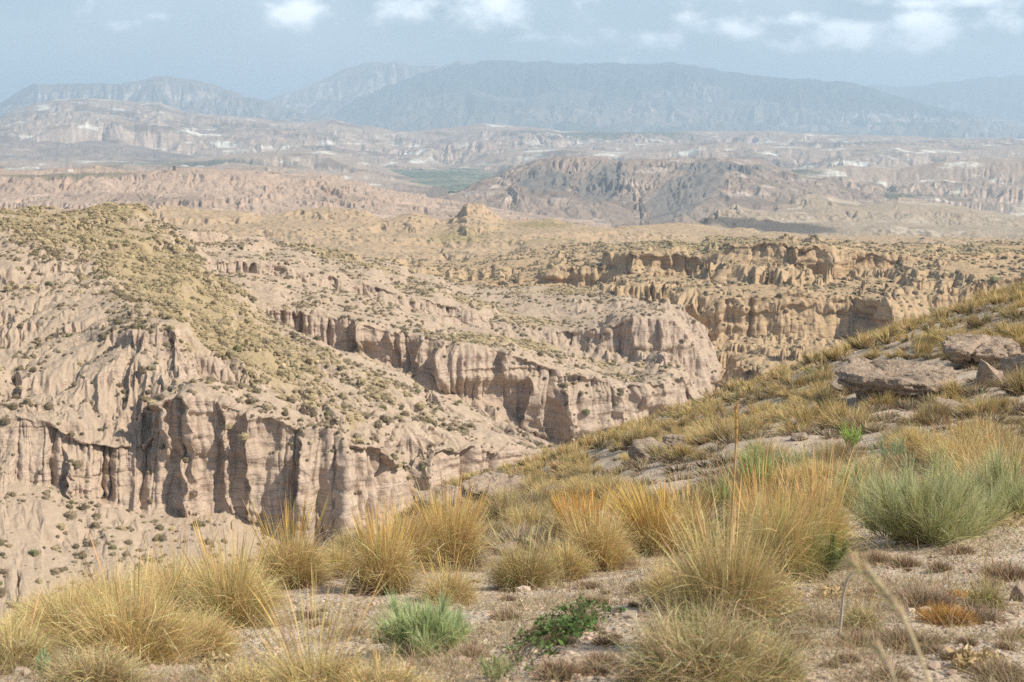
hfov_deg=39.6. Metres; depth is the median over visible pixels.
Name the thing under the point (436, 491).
rock slab
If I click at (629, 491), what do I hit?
grass tussock
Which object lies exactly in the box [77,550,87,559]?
canyon shrub
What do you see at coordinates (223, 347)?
canyon shrub
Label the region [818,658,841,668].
twiggy cushion
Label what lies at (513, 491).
grass tussock
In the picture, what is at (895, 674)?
dry cushion plant
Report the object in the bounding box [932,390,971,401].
grass tussock
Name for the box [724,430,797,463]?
grass tussock
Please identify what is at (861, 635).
dry cushion plant
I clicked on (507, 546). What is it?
boulder
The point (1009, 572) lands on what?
dry cushion plant
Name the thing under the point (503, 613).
dry cushion plant
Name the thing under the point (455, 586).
grass tussock
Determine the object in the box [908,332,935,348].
grass tussock
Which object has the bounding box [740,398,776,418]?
grass tussock
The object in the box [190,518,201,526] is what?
canyon shrub
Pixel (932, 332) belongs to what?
grass tussock
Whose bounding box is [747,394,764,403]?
grass tussock
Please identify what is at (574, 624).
creeping plant
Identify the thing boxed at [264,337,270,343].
canyon shrub
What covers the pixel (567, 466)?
grass tussock
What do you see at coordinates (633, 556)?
grass tussock
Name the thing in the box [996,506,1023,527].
withered plant
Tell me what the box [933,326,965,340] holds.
grass tussock
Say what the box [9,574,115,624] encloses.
grass tussock
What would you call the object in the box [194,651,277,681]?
grass tussock
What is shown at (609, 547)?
grass tussock
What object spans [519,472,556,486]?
grass tussock
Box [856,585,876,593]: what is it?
twiggy cushion
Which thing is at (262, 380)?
canyon shrub
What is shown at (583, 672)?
twiggy cushion
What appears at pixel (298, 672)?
grass tussock
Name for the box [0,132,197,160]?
hills
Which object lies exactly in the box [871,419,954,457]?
grass tussock
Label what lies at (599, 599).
dry cushion plant
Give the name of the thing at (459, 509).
grass tussock
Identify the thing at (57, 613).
grass tussock
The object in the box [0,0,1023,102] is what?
sky
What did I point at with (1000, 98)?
mountains
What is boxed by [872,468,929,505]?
grass tussock
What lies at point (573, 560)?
grass tussock
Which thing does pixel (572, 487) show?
grass tussock
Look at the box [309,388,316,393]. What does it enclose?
canyon shrub
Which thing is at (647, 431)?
grass tussock
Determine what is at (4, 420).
canyon shrub
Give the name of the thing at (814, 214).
badlands
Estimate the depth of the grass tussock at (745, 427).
29.39 m
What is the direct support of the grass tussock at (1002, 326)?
on the ground at (604, 454)
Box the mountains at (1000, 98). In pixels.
[867,75,1023,123]
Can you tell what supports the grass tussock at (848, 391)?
on the ground at (604, 454)
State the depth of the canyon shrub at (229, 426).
278.60 m
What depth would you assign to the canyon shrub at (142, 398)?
289.19 m
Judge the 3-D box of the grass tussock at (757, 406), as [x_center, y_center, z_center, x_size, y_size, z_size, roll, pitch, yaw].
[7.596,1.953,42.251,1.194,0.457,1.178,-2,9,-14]
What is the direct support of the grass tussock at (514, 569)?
on the ground at (604, 454)
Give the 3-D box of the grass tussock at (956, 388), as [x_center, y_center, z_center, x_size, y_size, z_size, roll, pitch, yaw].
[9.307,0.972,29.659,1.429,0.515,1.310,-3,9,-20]
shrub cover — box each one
[0,201,563,610]
[178,228,716,443]
[368,233,1023,380]
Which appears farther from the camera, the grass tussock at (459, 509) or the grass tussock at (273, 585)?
the grass tussock at (459, 509)
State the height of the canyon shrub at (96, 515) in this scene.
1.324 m
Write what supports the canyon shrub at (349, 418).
on the hillside at (221, 472)
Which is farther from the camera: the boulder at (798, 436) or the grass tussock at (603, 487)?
the boulder at (798, 436)
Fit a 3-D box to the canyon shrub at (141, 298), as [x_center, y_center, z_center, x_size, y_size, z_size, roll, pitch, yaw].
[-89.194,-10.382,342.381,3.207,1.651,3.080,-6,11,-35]
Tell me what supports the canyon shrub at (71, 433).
on the hillside at (221, 472)
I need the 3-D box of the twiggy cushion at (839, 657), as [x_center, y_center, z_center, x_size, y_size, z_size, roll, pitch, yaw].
[1.140,1.072,4.829,0.116,0.029,0.107,0,9,0]
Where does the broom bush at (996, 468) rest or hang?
on the ground at (604, 454)
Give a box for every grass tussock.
[0,563,135,647]
[0,586,68,631]
[0,596,74,674]
[0,606,55,648]
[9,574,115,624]
[20,632,161,681]
[35,534,222,669]
[46,551,160,605]
[114,520,231,621]
[119,544,211,596]
[161,504,305,630]
[165,601,253,662]
[185,545,269,589]
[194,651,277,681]
[230,564,402,681]
[238,490,346,590]
[251,574,293,609]
[313,536,361,579]
[321,516,382,562]
[321,621,450,681]
[324,492,435,596]
[362,494,458,572]
[399,469,506,570]
[408,542,490,606]
[430,501,492,523]
[456,477,564,531]
[472,514,530,539]
[473,483,526,511]
[478,507,575,592]
[490,491,565,528]
[508,470,547,481]
[509,475,549,497]
[510,479,573,509]
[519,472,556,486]
[524,477,568,494]
[525,477,571,495]
[527,492,585,516]
[533,468,556,479]
[535,531,605,582]
[539,481,650,573]
[540,484,619,544]
[548,469,567,479]
[551,473,599,498]
[555,459,598,472]
[559,449,602,467]
[559,467,633,498]
[561,462,603,477]
[566,488,635,517]
[569,463,594,469]
[576,468,652,498]
[576,580,805,681]
[578,463,604,476]
[598,477,700,556]
[600,479,656,502]
[610,430,630,450]
[612,474,844,650]
[614,425,659,447]
[616,452,631,462]
[622,542,643,565]
[625,485,680,508]
[626,420,667,436]
[629,543,698,612]
[630,474,738,516]
[637,439,692,461]
[648,463,726,551]
[660,421,683,434]
[661,438,702,461]
[665,412,691,428]
[665,423,693,433]
[680,428,712,445]
[680,475,768,503]
[682,424,719,436]
[684,447,716,461]
[685,417,702,426]
[685,419,728,436]
[687,411,731,432]
[696,412,763,445]
[697,397,738,417]
[699,413,726,424]
[703,410,721,421]
[704,443,812,551]
[704,452,854,584]
[708,476,745,487]
[711,416,741,427]
[714,459,760,484]
[716,605,831,681]
[723,422,765,434]
[724,409,746,417]
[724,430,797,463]
[729,554,809,612]
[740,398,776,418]
[740,412,777,428]
[743,397,771,407]
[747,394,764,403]
[747,399,775,408]
[750,452,849,489]
[751,450,794,470]
[755,476,824,506]
[757,406,800,421]
[762,385,789,397]
[762,399,787,413]
[763,369,807,389]
[765,417,816,435]
[771,397,829,427]
[775,384,798,398]
[775,434,881,561]
[781,398,806,412]
[782,399,811,406]
[786,450,854,489]
[789,379,835,400]
[789,438,865,467]
[790,395,808,403]
[798,377,830,393]
[800,367,834,385]
[805,389,850,403]
[805,394,854,417]
[807,387,840,402]
[807,463,917,507]
[809,435,871,457]
[811,366,835,378]
[813,392,841,406]
[814,396,882,429]
[815,376,833,386]
[815,410,890,433]
[823,451,924,483]
[831,587,894,632]
[833,384,854,395]
[853,349,882,359]
[855,389,915,409]
[859,451,903,466]
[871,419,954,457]
[872,421,944,447]
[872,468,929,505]
[873,445,930,471]
[878,418,924,438]
[879,347,910,358]
[889,338,938,359]
[894,401,949,425]
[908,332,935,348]
[911,402,956,414]
[912,410,998,475]
[912,435,1023,488]
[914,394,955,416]
[914,466,959,485]
[916,450,948,471]
[917,324,960,342]
[918,351,942,359]
[921,374,981,398]
[929,323,992,354]
[930,416,1023,457]
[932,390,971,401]
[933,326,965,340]
[936,348,947,360]
[936,424,1023,473]
[941,349,952,362]
[947,415,1016,442]
[951,393,1015,418]
[955,412,1015,432]
[959,422,1023,443]
[959,549,1012,610]
[960,308,996,326]
[969,325,992,333]
[969,390,1023,408]
[975,316,1022,337]
[981,427,1023,458]
[983,363,1023,395]
[992,301,1023,316]
[997,305,1023,320]
[1000,318,1023,339]
[1003,411,1023,425]
[1007,297,1023,308]
[1012,334,1023,348]
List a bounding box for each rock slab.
[413,484,472,507]
[459,470,529,504]
[835,357,956,401]
[941,333,1021,367]
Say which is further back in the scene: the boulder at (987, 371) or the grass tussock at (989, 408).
the boulder at (987, 371)
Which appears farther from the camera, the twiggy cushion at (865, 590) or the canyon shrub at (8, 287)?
the canyon shrub at (8, 287)
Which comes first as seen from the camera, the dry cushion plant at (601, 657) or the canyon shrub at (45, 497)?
the dry cushion plant at (601, 657)
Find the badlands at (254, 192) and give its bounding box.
[0,165,610,227]
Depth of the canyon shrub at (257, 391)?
294.65 m
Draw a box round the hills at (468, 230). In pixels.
[152,203,1023,260]
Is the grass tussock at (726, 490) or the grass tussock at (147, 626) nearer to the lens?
the grass tussock at (147, 626)
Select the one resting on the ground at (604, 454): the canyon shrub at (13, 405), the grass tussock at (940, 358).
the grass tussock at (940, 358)
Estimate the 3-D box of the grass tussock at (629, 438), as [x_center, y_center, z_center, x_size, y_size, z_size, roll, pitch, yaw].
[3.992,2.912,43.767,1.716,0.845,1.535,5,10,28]
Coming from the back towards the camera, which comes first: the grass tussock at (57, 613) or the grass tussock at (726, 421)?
the grass tussock at (726, 421)
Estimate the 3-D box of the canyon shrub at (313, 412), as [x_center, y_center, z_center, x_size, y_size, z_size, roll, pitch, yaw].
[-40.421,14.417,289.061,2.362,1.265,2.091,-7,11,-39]
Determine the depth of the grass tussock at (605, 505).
17.96 m
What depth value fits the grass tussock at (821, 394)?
32.65 m
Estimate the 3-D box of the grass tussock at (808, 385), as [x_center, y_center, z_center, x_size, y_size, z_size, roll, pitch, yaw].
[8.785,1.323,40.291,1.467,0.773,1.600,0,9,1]
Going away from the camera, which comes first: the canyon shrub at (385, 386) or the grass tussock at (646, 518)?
the grass tussock at (646, 518)
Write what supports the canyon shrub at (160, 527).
on the hillside at (221, 472)
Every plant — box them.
[194,650,247,674]
[448,640,490,660]
[486,606,522,620]
[496,594,627,671]
[525,654,586,681]
[573,647,627,669]
[582,593,609,604]
[617,579,650,594]
[781,631,813,646]
[785,607,839,626]
[810,584,852,598]
[830,624,894,647]
[835,554,872,570]
[853,548,893,564]
[866,661,915,681]
[874,577,970,610]
[877,623,951,649]
[887,553,923,567]
[888,529,933,545]
[911,600,982,629]
[924,560,954,571]
[940,542,978,554]
[943,589,976,598]
[945,644,1009,674]
[946,601,1012,624]
[965,653,1023,681]
[970,557,1023,581]
[993,624,1023,640]
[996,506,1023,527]
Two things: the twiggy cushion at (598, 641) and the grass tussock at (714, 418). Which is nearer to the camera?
the twiggy cushion at (598, 641)
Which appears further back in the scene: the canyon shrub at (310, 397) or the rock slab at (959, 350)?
the canyon shrub at (310, 397)
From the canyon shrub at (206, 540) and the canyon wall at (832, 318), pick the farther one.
the canyon wall at (832, 318)
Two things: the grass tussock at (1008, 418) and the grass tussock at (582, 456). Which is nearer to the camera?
the grass tussock at (1008, 418)
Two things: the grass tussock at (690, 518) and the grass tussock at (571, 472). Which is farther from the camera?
the grass tussock at (571, 472)
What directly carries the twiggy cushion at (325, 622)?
on the ground at (604, 454)
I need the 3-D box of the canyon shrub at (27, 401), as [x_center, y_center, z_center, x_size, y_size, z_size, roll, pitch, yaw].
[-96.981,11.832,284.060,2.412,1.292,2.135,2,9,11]
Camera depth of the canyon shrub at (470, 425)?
331.59 m
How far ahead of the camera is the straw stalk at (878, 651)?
1.81 m
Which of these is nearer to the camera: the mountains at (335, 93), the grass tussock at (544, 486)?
the grass tussock at (544, 486)
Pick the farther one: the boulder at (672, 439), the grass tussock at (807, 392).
the grass tussock at (807, 392)
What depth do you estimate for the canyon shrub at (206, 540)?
259.33 m
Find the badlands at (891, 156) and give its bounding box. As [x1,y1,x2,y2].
[449,142,1023,175]
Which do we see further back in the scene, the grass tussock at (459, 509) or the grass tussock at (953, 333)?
the grass tussock at (953, 333)
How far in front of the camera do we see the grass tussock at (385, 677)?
4.44 m
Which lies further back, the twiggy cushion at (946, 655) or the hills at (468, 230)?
the hills at (468, 230)
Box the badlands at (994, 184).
[789,157,1023,214]
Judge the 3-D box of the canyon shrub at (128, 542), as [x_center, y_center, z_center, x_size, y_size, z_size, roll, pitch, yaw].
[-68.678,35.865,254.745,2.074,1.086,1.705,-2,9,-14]
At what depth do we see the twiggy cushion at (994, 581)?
8.32 m
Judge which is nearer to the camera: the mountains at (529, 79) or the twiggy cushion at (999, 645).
the twiggy cushion at (999, 645)
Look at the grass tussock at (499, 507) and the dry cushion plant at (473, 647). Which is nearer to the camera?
the dry cushion plant at (473, 647)
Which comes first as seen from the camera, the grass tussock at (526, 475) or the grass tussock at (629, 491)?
the grass tussock at (629, 491)
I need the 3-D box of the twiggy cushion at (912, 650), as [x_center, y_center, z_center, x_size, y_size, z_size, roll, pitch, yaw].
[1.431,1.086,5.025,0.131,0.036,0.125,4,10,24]
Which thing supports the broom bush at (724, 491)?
on the ground at (604, 454)
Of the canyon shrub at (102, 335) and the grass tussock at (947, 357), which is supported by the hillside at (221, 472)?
the canyon shrub at (102, 335)
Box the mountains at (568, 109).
[346,88,959,137]
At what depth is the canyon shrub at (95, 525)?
258.08 m
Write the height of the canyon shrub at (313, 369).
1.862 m
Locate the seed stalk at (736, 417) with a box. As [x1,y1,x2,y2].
[729,400,743,561]
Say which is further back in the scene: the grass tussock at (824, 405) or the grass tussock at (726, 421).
the grass tussock at (726, 421)
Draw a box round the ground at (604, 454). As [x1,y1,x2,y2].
[0,288,1023,681]
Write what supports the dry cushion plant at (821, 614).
on the ground at (604, 454)
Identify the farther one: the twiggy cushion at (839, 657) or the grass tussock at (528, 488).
the grass tussock at (528, 488)
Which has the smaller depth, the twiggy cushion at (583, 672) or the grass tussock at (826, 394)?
the twiggy cushion at (583, 672)
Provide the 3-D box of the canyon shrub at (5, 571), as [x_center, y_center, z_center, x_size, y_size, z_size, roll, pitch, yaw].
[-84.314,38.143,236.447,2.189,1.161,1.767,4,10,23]
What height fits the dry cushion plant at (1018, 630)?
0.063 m
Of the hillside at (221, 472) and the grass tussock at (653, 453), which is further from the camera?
the hillside at (221, 472)
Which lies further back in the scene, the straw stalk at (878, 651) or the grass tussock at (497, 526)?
the grass tussock at (497, 526)
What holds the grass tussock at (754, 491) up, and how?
on the ground at (604, 454)
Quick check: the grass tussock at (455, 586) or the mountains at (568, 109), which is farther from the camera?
the mountains at (568, 109)
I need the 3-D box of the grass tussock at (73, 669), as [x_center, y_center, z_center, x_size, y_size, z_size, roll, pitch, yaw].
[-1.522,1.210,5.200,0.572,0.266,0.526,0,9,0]
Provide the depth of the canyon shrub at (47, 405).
284.01 m
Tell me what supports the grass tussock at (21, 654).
on the ground at (604, 454)
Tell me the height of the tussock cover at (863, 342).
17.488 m
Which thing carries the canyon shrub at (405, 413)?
on the hillside at (221, 472)
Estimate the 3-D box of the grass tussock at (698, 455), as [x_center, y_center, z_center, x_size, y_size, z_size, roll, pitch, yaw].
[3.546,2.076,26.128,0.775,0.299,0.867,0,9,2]
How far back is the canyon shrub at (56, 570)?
238.63 m
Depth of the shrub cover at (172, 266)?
354.14 m
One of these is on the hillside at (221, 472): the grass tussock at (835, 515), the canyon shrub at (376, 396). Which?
the canyon shrub at (376, 396)
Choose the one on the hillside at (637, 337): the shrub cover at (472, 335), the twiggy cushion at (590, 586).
the shrub cover at (472, 335)
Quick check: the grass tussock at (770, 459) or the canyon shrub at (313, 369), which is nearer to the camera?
the grass tussock at (770, 459)
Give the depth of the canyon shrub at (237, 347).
326.94 m
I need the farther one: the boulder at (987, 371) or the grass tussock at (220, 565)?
the boulder at (987, 371)
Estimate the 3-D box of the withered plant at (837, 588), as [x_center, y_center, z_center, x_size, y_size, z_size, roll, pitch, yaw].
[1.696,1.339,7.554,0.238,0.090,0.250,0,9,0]
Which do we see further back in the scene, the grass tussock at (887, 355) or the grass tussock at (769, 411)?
the grass tussock at (887, 355)
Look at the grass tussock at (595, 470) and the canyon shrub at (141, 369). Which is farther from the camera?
the canyon shrub at (141, 369)
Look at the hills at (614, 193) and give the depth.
3883.14 m
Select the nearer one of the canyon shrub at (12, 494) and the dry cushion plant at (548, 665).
the dry cushion plant at (548, 665)
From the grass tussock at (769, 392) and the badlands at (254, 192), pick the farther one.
the badlands at (254, 192)
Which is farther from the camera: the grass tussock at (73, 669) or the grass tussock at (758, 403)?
the grass tussock at (758, 403)
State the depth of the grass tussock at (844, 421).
25.95 m
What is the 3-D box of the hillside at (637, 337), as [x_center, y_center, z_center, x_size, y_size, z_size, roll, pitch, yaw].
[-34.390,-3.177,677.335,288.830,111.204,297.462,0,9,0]
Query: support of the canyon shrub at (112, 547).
on the hillside at (221, 472)
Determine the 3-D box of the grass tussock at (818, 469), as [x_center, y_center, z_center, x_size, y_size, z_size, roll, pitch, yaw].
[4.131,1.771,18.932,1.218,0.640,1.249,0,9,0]
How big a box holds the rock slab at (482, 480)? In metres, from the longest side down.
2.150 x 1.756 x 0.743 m
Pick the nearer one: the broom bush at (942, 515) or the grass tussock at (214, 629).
the grass tussock at (214, 629)
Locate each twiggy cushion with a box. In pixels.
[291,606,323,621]
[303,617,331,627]
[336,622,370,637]
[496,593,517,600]
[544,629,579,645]
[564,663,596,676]
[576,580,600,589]
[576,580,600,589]
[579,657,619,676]
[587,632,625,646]
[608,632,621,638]
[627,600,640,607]
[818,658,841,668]
[832,651,862,663]
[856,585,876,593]
[901,641,927,654]
[918,642,944,653]
[928,635,949,643]
[937,646,963,660]
[951,636,979,647]
[984,578,1004,586]
[993,641,1016,649]
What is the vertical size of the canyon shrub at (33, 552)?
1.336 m
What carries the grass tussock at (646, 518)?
on the ground at (604, 454)
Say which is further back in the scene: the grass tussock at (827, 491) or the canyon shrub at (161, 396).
the canyon shrub at (161, 396)
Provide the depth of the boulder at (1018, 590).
7.25 m
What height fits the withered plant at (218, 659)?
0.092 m
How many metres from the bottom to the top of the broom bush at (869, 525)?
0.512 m
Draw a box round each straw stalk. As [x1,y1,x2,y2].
[833,550,930,681]
[863,637,896,681]
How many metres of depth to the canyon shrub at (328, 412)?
291.09 m
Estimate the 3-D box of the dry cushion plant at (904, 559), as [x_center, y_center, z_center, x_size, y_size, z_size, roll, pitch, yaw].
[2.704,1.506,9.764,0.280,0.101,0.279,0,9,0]
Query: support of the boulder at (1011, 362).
on the ground at (604, 454)
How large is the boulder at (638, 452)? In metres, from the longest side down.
0.723 x 0.719 x 0.566 m
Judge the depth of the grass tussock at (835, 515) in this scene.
10.42 m
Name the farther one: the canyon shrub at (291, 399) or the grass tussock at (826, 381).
the canyon shrub at (291, 399)
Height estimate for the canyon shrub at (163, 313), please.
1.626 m
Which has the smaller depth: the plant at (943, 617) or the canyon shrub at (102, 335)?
the plant at (943, 617)
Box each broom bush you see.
[33,645,51,678]
[363,579,477,656]
[474,649,515,680]
[697,467,739,508]
[733,433,780,490]
[774,439,825,469]
[803,523,854,578]
[825,448,897,511]
[839,422,863,446]
[839,430,1006,547]
[849,491,892,536]
[867,430,906,461]
[917,468,1020,534]
[952,437,1023,518]
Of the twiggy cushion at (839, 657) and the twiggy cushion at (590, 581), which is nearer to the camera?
the twiggy cushion at (839, 657)
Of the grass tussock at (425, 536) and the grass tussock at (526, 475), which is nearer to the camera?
the grass tussock at (425, 536)
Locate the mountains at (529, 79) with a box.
[327,60,1023,138]
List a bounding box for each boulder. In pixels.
[493,542,517,554]
[546,484,563,490]
[628,437,666,461]
[662,434,689,449]
[791,432,808,440]
[830,375,844,391]
[932,397,968,409]
[974,359,1007,387]
[1000,354,1023,375]
[1009,582,1023,601]
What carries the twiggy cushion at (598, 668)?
on the ground at (604, 454)
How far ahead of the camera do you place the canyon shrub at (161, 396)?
277.98 m
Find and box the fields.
[389,168,493,191]
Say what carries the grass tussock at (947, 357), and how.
on the ground at (604, 454)
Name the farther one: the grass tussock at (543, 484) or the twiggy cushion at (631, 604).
the grass tussock at (543, 484)
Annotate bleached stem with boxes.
[838,572,852,636]
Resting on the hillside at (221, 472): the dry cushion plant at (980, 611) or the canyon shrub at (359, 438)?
the canyon shrub at (359, 438)
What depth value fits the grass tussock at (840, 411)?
26.95 m
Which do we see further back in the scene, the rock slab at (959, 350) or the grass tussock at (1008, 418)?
the rock slab at (959, 350)
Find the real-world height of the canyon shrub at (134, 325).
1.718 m
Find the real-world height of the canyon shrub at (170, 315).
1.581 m
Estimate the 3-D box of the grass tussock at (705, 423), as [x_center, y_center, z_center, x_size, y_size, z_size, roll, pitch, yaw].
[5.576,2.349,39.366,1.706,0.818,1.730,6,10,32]
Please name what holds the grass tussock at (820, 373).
on the ground at (604, 454)
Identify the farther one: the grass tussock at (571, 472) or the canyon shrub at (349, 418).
the canyon shrub at (349, 418)
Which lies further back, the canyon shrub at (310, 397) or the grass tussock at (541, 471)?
the canyon shrub at (310, 397)
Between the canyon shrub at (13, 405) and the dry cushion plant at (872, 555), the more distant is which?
the canyon shrub at (13, 405)
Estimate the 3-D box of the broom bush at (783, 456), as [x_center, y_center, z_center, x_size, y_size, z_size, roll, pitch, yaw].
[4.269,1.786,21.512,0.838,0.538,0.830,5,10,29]
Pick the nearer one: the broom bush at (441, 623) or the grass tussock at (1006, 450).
the broom bush at (441, 623)
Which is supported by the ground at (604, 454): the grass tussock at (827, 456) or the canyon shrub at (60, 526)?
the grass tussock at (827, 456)
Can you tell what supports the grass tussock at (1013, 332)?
on the ground at (604, 454)
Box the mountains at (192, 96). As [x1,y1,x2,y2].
[0,76,331,121]
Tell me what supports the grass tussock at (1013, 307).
on the ground at (604, 454)
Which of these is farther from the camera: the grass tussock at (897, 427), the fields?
the fields
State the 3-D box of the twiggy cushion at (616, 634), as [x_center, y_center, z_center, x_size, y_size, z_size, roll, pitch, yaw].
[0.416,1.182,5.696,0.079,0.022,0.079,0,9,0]
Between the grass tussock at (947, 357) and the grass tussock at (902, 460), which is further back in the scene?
the grass tussock at (947, 357)
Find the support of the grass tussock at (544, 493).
on the ground at (604, 454)
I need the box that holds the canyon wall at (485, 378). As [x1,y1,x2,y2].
[220,272,702,444]
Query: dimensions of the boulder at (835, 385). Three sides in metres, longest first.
0.968 x 0.835 x 0.503 m
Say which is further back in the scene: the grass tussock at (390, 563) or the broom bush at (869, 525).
the broom bush at (869, 525)
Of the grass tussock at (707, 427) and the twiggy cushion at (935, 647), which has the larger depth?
the grass tussock at (707, 427)
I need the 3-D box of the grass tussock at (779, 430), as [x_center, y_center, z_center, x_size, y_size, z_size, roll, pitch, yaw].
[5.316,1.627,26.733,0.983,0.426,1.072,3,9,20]
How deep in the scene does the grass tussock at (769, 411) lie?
36.49 m
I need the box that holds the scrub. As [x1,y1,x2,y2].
[402,283,1023,555]
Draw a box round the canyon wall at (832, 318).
[374,234,1023,394]
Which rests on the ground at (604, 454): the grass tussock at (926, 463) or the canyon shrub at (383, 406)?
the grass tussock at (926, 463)
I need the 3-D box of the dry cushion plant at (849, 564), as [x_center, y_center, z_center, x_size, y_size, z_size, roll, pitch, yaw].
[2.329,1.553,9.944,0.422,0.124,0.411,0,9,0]
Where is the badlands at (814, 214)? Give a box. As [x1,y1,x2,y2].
[691,193,1023,238]
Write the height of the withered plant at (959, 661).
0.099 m
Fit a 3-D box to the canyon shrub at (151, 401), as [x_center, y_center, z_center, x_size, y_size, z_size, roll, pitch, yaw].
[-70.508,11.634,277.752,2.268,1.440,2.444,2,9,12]
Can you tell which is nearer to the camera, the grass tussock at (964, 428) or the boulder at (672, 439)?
the grass tussock at (964, 428)
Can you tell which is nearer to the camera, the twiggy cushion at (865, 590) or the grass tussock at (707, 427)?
the twiggy cushion at (865, 590)
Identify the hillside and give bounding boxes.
[0,204,559,620]
[179,230,721,397]
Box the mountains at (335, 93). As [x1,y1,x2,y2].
[265,61,468,115]
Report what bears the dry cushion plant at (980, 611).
on the ground at (604, 454)
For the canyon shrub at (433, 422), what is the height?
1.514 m
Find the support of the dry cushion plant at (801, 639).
on the ground at (604, 454)
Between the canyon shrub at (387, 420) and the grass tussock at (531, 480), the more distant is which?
the canyon shrub at (387, 420)
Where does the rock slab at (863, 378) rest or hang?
on the ground at (604, 454)
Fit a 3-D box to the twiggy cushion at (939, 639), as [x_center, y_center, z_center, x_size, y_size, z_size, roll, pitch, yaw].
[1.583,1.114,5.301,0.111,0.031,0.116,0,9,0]
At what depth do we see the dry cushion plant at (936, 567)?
9.34 m
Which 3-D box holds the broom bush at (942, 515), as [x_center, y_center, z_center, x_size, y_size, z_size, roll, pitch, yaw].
[3.295,1.167,11.211,1.460,0.927,1.334,6,10,32]
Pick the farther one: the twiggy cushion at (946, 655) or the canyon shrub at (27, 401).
the canyon shrub at (27, 401)
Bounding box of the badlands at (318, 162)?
[0,149,447,197]
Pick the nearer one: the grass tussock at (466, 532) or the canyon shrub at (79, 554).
the grass tussock at (466, 532)
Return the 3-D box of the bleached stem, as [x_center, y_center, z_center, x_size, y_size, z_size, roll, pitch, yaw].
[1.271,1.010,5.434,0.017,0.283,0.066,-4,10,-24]
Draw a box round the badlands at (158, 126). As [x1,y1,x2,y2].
[0,98,1023,169]
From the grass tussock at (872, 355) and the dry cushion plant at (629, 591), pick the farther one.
the grass tussock at (872, 355)
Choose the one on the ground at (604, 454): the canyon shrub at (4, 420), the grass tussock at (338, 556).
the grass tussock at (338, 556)
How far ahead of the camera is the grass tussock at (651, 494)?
19.23 m
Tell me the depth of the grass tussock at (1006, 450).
17.16 m
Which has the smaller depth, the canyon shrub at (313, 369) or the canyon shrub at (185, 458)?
the canyon shrub at (185, 458)
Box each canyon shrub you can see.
[0,415,11,423]
[1,567,8,574]
[3,284,12,289]
[8,402,17,408]
[9,491,15,496]
[16,366,23,370]
[23,398,30,403]
[27,283,35,289]
[28,549,38,555]
[42,495,49,499]
[44,400,53,408]
[50,566,60,573]
[51,544,57,550]
[57,521,65,529]
[65,509,77,518]
[67,430,74,435]
[72,460,81,467]
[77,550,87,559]
[79,275,88,279]
[80,503,88,508]
[86,539,98,546]
[88,521,100,528]
[92,512,101,518]
[98,331,106,337]
[100,289,109,294]
[108,545,116,549]
[115,524,125,530]
[116,382,122,387]
[121,388,127,393]
[123,539,132,544]
[123,549,130,555]
[129,322,137,328]
[137,295,145,301]
[137,365,146,371]
[139,395,146,400]
[146,398,155,404]
[156,523,163,529]
[158,393,164,399]
[159,310,167,316]
[159,534,166,541]
[167,313,175,318]
[180,456,189,461]
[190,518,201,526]
[204,537,212,544]
[218,344,227,349]
[221,424,232,428]
[227,349,236,355]
[233,344,241,350]
[238,432,249,439]
[253,388,260,393]
[257,376,265,383]
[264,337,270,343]
[288,396,297,401]
[290,363,297,368]
[306,355,316,362]
[307,394,314,399]
[308,366,318,371]
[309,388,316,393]
[310,410,317,415]
[324,409,332,415]
[339,391,346,397]
[345,414,352,420]
[355,436,363,442]
[373,393,381,399]
[379,403,387,409]
[382,382,388,388]
[382,417,391,423]
[399,410,409,416]
[415,400,424,408]
[429,419,437,425]
[467,422,474,427]
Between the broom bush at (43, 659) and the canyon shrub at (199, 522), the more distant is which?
the canyon shrub at (199, 522)
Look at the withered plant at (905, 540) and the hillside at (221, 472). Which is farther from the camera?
the hillside at (221, 472)
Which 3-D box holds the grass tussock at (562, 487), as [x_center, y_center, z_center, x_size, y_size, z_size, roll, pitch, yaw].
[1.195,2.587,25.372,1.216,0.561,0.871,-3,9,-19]
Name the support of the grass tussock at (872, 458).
on the ground at (604, 454)
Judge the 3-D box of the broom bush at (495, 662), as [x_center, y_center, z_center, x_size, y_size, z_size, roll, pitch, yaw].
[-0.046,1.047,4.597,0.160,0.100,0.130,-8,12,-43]
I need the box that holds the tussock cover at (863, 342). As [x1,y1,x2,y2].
[382,280,1023,530]
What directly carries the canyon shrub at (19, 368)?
on the hillside at (221, 472)
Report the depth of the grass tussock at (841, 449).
22.85 m
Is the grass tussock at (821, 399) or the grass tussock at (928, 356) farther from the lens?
the grass tussock at (928, 356)
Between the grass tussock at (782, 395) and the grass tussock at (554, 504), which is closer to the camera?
the grass tussock at (554, 504)
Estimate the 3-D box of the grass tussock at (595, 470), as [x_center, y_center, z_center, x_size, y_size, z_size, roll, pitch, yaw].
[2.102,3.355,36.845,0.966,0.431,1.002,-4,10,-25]
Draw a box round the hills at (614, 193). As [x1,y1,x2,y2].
[433,155,889,227]

